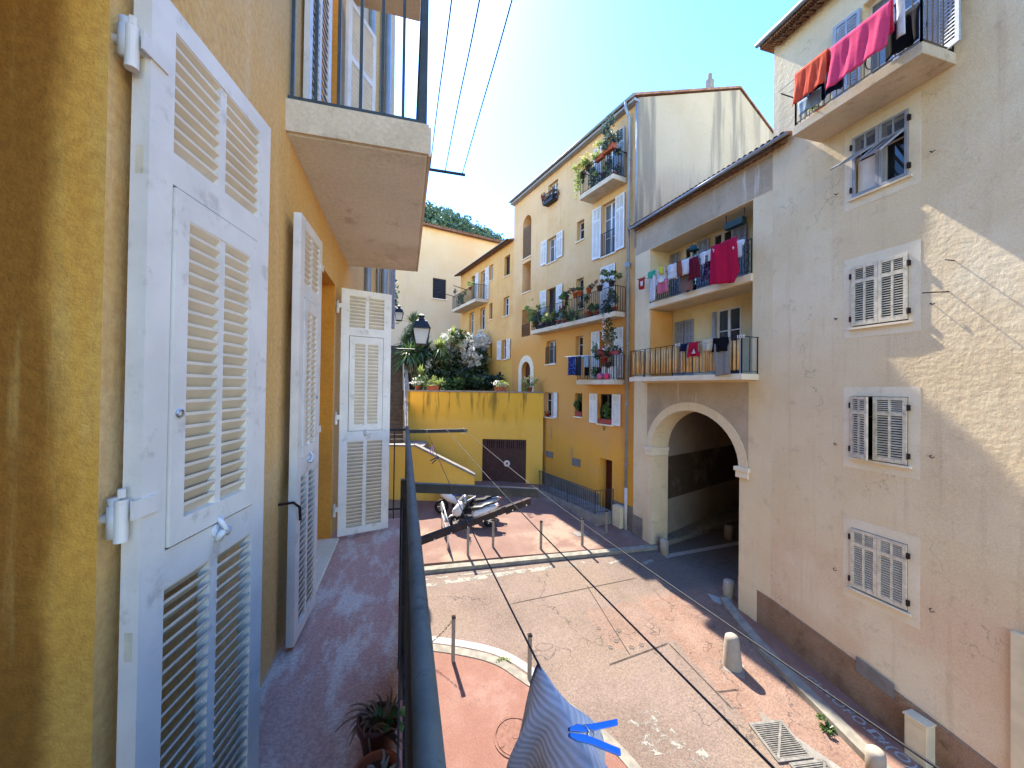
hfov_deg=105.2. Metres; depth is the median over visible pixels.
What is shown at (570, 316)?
potted plant
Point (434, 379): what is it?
shrub
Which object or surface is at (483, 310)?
window
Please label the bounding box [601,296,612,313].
potted plant
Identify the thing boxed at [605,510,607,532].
bollard
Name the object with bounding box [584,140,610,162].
potted plant
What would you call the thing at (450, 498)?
motorcycle
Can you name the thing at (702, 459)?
archway house
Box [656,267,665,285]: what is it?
shirt
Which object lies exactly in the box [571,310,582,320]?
potted plant
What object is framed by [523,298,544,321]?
potted plant
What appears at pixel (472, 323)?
window
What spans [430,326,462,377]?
yucca
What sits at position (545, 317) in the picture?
potted plant
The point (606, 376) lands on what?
storage tub
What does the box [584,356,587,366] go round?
shirt
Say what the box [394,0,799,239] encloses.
sky
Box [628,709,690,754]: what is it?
painted line
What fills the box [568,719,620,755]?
clothes peg
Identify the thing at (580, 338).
window
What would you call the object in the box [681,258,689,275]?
shirt
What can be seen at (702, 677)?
road
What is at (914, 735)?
door
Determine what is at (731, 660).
concrete bollard
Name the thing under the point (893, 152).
window
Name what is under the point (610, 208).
window
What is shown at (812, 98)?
cloth
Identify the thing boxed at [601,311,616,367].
potted plant
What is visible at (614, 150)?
window
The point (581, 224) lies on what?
window
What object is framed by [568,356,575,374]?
cloth
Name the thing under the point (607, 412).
potted plant
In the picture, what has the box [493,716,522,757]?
manhole cover
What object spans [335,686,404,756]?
potted succulent
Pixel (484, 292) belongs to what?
window
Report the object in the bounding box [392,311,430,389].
yucca
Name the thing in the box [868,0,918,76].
window
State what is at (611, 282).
potted plant
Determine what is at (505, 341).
window
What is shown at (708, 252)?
shirt
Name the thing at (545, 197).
potted plant
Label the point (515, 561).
kerb
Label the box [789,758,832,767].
drain grating
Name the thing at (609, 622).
road
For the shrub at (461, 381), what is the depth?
23.84 m
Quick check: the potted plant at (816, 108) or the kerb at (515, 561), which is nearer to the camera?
the potted plant at (816, 108)
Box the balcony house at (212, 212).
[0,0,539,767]
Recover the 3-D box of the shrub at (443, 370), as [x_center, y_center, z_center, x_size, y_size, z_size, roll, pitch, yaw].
[-4.107,-0.634,25.187,2.713,2.656,2.435,0,-1,25]
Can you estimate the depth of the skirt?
12.18 m
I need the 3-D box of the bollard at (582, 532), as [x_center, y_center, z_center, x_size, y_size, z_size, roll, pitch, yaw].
[2.525,5.321,14.066,0.088,1.055,0.088,1,-1,-15]
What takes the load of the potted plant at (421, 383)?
on the retaining wall
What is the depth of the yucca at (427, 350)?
25.24 m
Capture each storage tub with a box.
[597,367,606,379]
[603,366,616,379]
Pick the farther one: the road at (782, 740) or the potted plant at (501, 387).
the potted plant at (501, 387)
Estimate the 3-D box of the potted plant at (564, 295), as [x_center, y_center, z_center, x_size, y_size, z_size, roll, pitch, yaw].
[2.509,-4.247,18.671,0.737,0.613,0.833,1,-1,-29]
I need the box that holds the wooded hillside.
[423,200,504,240]
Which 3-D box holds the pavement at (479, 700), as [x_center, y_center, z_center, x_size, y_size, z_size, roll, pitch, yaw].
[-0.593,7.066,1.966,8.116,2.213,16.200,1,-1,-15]
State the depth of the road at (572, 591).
11.50 m
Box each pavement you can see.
[388,481,648,565]
[399,652,626,767]
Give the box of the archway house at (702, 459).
[628,131,791,621]
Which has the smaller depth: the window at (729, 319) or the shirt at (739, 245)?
the shirt at (739, 245)
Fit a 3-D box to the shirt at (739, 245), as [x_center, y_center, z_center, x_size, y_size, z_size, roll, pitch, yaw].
[6.203,-3.697,10.713,0.077,0.472,0.385,1,-1,-20]
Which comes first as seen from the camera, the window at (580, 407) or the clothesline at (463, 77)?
the clothesline at (463, 77)
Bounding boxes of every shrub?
[424,353,470,390]
[425,375,442,387]
[426,348,450,370]
[438,375,480,390]
[446,369,495,390]
[469,358,491,373]
[476,372,504,390]
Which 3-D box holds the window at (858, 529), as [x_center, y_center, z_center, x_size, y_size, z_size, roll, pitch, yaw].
[7.412,3.634,7.818,0.056,1.250,0.960,1,-1,-15]
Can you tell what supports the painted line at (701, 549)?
on the road at (576, 656)
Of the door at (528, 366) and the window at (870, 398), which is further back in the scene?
the door at (528, 366)
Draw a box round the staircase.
[388,330,475,500]
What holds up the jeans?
hanging from the drying rack
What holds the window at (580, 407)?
in the ochre house at (674, 144)
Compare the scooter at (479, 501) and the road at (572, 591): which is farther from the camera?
the scooter at (479, 501)
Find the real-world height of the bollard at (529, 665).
1.035 m
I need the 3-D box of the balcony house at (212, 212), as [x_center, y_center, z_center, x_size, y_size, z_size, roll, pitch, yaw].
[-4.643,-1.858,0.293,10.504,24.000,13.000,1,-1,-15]
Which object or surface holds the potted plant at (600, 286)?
on the ochre house at (674, 144)
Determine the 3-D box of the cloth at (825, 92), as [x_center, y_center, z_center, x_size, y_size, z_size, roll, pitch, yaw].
[6.354,-6.108,8.061,0.091,0.562,0.802,1,-1,-16]
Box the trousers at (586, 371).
[584,356,588,375]
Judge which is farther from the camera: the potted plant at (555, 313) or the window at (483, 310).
the window at (483, 310)
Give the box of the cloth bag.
[638,277,644,289]
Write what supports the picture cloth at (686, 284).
hanging from the archway house at (702, 459)
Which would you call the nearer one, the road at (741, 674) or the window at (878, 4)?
the window at (878, 4)
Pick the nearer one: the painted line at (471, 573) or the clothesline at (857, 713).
the clothesline at (857, 713)
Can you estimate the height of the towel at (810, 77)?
0.717 m
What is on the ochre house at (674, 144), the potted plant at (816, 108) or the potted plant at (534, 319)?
the potted plant at (534, 319)
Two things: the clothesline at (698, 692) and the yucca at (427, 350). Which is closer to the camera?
the clothesline at (698, 692)
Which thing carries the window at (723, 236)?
in the archway house at (702, 459)
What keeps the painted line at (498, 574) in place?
on the road at (576, 656)
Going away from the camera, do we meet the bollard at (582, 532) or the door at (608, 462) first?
the bollard at (582, 532)
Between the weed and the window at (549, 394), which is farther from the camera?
the window at (549, 394)
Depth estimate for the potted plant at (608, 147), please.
15.74 m
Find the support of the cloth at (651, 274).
hanging from the clothesline at (695, 254)
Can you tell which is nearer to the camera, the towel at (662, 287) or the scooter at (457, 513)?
the towel at (662, 287)
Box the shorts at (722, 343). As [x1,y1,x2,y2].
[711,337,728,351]
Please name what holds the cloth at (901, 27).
hanging from the clothesline
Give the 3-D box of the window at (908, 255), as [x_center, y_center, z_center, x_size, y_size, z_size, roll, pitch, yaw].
[7.483,-1.830,7.875,0.056,1.280,0.960,1,-1,-15]
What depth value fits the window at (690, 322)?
14.52 m
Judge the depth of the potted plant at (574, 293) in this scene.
17.90 m
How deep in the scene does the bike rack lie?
14.33 m
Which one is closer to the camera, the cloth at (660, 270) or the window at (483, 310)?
the cloth at (660, 270)
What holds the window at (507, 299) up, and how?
in the ochre house at (486, 306)
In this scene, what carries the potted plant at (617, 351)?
on the ochre house at (674, 144)
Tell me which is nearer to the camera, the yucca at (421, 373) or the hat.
the hat
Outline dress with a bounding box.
[701,261,709,280]
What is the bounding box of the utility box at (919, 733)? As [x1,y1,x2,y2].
[902,709,936,767]
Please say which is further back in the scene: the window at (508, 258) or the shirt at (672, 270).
the window at (508, 258)
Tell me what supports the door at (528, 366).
in the ochre house at (674, 144)
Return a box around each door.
[482,439,525,482]
[525,363,529,390]
[606,459,611,509]
[906,720,923,763]
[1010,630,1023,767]
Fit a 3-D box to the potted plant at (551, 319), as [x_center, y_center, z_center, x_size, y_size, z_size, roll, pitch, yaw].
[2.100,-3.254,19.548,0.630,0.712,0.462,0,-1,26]
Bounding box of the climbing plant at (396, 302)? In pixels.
[395,279,399,309]
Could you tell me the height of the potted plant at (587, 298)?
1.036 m
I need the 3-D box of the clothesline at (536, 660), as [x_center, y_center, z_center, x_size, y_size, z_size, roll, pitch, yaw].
[-0.311,0.525,2.047,0.004,0.060,5.320,1,-1,-15]
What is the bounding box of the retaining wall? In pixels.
[406,390,543,483]
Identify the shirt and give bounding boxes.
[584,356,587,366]
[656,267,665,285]
[666,263,677,280]
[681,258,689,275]
[687,341,700,357]
[700,251,707,264]
[706,248,713,260]
[732,239,744,256]
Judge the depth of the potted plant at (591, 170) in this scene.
16.81 m
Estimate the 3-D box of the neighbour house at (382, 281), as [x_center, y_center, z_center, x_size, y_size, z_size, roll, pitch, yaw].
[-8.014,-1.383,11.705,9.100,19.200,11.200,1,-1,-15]
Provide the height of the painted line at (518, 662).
0.217 m
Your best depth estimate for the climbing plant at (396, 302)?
16.52 m
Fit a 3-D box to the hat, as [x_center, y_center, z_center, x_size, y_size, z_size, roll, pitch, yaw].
[5.726,-4.299,12.363,0.340,0.165,0.340,1,-1,-20]
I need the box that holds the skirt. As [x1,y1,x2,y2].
[688,255,700,280]
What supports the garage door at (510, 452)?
in the retaining wall
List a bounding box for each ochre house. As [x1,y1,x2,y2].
[439,238,513,390]
[509,72,773,530]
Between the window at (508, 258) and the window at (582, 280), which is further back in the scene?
the window at (508, 258)
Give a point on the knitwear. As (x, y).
(552, 714)
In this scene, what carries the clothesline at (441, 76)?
attached to the balcony house at (212, 212)
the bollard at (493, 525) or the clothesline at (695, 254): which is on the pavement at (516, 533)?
the bollard at (493, 525)
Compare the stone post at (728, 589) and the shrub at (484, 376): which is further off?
the shrub at (484, 376)
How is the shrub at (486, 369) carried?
on the terrace ground
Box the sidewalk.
[731,597,933,767]
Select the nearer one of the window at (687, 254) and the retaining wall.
the window at (687, 254)
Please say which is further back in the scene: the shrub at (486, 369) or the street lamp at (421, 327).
the shrub at (486, 369)
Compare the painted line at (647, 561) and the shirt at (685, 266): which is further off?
the painted line at (647, 561)
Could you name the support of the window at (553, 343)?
in the ochre house at (674, 144)
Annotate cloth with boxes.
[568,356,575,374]
[648,270,654,278]
[658,266,662,274]
[680,274,692,292]
[798,86,821,116]
[803,71,842,110]
[896,0,905,38]
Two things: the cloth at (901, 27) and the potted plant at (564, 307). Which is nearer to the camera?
the cloth at (901, 27)
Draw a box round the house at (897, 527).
[737,0,1023,767]
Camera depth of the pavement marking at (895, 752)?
7.16 m
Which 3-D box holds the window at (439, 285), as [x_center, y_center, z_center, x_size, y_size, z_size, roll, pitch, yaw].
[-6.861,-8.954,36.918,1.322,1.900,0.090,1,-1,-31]
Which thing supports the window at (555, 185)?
in the ochre house at (674, 144)
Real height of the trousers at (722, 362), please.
1.003 m
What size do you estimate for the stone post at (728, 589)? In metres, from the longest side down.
0.670 x 0.320 x 0.315 m
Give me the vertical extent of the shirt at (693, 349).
0.471 m
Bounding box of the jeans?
[575,356,581,375]
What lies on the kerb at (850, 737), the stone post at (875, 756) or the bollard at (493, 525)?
the stone post at (875, 756)
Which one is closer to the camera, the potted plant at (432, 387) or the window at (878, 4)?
the window at (878, 4)
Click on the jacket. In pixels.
(894, 45)
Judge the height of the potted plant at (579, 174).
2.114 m
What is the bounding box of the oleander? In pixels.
[438,328,490,390]
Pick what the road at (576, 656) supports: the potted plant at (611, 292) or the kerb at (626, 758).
the kerb at (626, 758)
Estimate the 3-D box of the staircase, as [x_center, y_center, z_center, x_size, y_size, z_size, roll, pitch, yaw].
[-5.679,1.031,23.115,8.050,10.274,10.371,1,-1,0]
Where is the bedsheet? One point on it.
(724, 265)
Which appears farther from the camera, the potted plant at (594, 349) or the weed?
the potted plant at (594, 349)
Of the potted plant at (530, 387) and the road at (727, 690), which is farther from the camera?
the potted plant at (530, 387)
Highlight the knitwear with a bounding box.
[506,665,607,767]
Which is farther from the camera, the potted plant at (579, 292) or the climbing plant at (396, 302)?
the potted plant at (579, 292)
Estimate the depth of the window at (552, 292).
20.90 m
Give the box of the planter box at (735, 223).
[724,207,746,230]
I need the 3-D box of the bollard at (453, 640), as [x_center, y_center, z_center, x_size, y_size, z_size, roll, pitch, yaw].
[-1.310,5.692,8.748,0.088,1.065,0.088,1,-1,-15]
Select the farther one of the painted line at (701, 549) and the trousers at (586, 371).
the trousers at (586, 371)
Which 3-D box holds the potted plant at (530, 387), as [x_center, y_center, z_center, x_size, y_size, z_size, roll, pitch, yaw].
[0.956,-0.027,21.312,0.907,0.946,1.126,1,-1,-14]
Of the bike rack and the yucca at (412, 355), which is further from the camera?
the yucca at (412, 355)
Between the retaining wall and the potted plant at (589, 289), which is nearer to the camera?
the potted plant at (589, 289)
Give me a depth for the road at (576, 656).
9.49 m
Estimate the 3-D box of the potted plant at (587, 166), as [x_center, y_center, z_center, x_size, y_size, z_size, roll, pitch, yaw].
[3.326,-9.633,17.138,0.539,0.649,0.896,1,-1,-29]
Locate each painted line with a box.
[426,561,584,586]
[426,567,514,579]
[432,636,534,674]
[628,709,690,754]
[641,559,652,564]
[666,541,738,557]
[678,748,713,766]
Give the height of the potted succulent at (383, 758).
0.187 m
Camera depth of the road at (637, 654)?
9.22 m
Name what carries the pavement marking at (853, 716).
on the sidewalk
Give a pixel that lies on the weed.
(827, 726)
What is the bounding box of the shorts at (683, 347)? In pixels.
[680,344,686,351]
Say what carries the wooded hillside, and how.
on the hill
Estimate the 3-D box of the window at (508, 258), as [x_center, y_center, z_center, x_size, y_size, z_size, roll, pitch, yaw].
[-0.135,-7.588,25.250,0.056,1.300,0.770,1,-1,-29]
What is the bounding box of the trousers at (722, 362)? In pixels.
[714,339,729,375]
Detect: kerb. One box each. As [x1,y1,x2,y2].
[424,544,659,573]
[433,644,640,767]
[708,593,721,603]
[720,596,891,767]
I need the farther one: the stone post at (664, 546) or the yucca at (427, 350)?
the yucca at (427, 350)
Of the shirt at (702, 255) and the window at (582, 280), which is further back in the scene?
the window at (582, 280)
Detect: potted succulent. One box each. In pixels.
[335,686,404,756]
[355,749,400,767]
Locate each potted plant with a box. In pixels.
[409,377,424,389]
[427,379,438,389]
[453,288,462,305]
[491,380,508,390]
[520,375,539,391]
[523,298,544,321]
[532,309,544,328]
[537,311,552,326]
[537,316,548,327]
[543,188,558,199]
[548,312,559,325]
[552,308,564,324]
[558,290,574,299]
[558,300,571,322]
[560,307,578,321]
[568,287,578,297]
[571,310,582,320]
[572,153,591,199]
[573,393,581,415]
[576,286,583,295]
[577,294,598,317]
[579,154,593,171]
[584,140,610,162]
[586,283,592,292]
[588,166,601,187]
[588,303,599,315]
[591,278,606,291]
[591,342,601,379]
[592,165,609,179]
[597,346,610,362]
[598,402,611,429]
[599,113,622,154]
[600,268,622,286]
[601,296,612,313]
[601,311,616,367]
[605,137,622,174]
[606,287,618,311]
[608,345,622,354]
[808,104,827,113]
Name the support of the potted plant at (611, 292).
on the ochre house at (674, 144)
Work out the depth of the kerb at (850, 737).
8.39 m
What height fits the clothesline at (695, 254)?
0.075 m
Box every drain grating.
[748,719,813,762]
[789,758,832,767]
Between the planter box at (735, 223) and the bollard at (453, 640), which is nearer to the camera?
the bollard at (453, 640)
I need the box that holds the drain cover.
[572,530,589,536]
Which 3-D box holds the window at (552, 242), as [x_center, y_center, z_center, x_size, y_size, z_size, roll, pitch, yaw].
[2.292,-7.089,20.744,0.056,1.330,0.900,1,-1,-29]
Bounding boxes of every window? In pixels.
[433,278,445,298]
[471,313,473,332]
[482,308,485,328]
[483,272,485,298]
[504,341,505,358]
[506,297,508,314]
[507,256,509,274]
[547,392,552,416]
[549,341,555,363]
[550,237,555,261]
[550,288,555,325]
[551,182,557,197]
[578,393,581,411]
[579,336,582,356]
[580,222,583,239]
[580,279,583,306]
[601,394,611,417]
[605,201,614,254]
[606,150,615,177]
[676,322,691,375]
[684,243,696,292]
[713,230,731,245]
[718,306,740,373]
[857,115,903,192]
[857,255,908,326]
[858,396,907,464]
[858,529,907,608]
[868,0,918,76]
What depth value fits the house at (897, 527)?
7.34 m
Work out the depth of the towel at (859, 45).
7.15 m
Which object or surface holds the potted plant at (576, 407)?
on the ochre house at (674, 144)
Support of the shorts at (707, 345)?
hanging from the archway house at (702, 459)
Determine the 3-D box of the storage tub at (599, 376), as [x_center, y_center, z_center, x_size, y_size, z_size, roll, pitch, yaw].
[3.808,-0.453,16.453,0.516,0.550,0.330,1,-1,-29]
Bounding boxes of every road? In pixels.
[425,522,864,767]
[513,578,633,603]
[587,586,629,654]
[609,643,667,665]
[669,643,731,708]
[717,689,737,692]
[724,664,744,678]
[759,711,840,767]
[759,730,806,753]
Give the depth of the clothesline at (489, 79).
3.42 m
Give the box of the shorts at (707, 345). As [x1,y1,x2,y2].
[702,339,712,351]
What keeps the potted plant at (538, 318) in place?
on the ochre house at (674, 144)
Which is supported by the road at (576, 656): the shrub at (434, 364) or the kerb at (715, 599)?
the kerb at (715, 599)
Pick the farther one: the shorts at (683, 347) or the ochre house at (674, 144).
the ochre house at (674, 144)
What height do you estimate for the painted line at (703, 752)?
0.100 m
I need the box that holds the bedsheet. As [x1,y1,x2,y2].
[710,236,738,284]
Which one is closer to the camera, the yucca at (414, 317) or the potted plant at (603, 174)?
the potted plant at (603, 174)
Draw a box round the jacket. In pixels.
[885,3,919,61]
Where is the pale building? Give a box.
[391,222,502,440]
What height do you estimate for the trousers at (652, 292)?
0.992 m
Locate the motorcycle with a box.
[434,494,476,513]
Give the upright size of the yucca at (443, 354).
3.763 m
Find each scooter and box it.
[448,495,499,529]
[456,495,501,519]
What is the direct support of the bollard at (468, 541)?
on the pavement at (516, 533)
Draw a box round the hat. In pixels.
[688,245,698,251]
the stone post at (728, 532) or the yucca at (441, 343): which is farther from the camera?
the yucca at (441, 343)
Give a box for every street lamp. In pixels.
[391,314,430,359]
[395,305,403,323]
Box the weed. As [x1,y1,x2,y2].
[815,713,836,736]
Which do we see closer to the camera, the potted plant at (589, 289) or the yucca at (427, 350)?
the potted plant at (589, 289)
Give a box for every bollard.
[451,615,455,661]
[467,527,469,555]
[492,519,494,547]
[527,633,532,680]
[540,520,542,549]
[581,517,583,545]
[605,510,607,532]
[722,632,742,672]
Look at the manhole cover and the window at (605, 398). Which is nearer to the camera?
the manhole cover
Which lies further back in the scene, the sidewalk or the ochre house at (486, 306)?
the ochre house at (486, 306)
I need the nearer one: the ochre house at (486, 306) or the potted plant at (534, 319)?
the potted plant at (534, 319)
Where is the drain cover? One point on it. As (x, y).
(577, 533)
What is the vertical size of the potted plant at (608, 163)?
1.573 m
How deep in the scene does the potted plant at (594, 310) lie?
16.85 m
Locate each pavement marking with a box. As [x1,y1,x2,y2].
[805,676,882,739]
[866,729,916,767]
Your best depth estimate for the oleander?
26.14 m
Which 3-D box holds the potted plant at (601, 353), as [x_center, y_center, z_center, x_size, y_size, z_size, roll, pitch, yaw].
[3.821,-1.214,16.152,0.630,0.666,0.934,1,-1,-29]
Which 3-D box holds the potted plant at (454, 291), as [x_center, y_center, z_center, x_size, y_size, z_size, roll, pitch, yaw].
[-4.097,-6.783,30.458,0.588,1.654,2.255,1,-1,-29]
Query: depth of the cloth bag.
14.53 m
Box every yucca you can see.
[391,340,433,389]
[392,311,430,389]
[400,322,436,385]
[409,364,429,389]
[426,339,455,368]
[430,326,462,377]
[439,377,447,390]
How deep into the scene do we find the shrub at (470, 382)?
24.38 m
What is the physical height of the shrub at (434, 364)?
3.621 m
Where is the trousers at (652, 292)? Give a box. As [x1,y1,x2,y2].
[649,272,655,301]
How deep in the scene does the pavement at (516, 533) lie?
14.83 m
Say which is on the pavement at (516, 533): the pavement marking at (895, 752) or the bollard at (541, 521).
the bollard at (541, 521)
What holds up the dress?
hanging from the archway house at (702, 459)
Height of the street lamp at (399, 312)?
1.086 m
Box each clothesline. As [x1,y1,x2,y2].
[426,430,542,669]
[430,0,451,167]
[445,0,479,170]
[445,428,774,767]
[462,0,512,173]
[462,428,938,767]
[637,234,746,279]
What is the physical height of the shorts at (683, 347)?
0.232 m
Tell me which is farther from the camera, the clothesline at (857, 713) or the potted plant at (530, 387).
the potted plant at (530, 387)
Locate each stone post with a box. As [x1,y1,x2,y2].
[660,538,668,555]
[722,578,734,598]
[724,524,733,539]
[865,744,886,767]
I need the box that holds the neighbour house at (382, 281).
[368,11,395,519]
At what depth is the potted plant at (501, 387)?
21.27 m
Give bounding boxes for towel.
[657,278,667,294]
[792,48,829,105]
[826,0,893,89]
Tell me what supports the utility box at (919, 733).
on the sidewalk
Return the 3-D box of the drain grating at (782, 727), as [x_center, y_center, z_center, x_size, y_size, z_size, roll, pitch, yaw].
[4.999,6.649,7.320,0.720,0.020,0.720,2,6,-9]

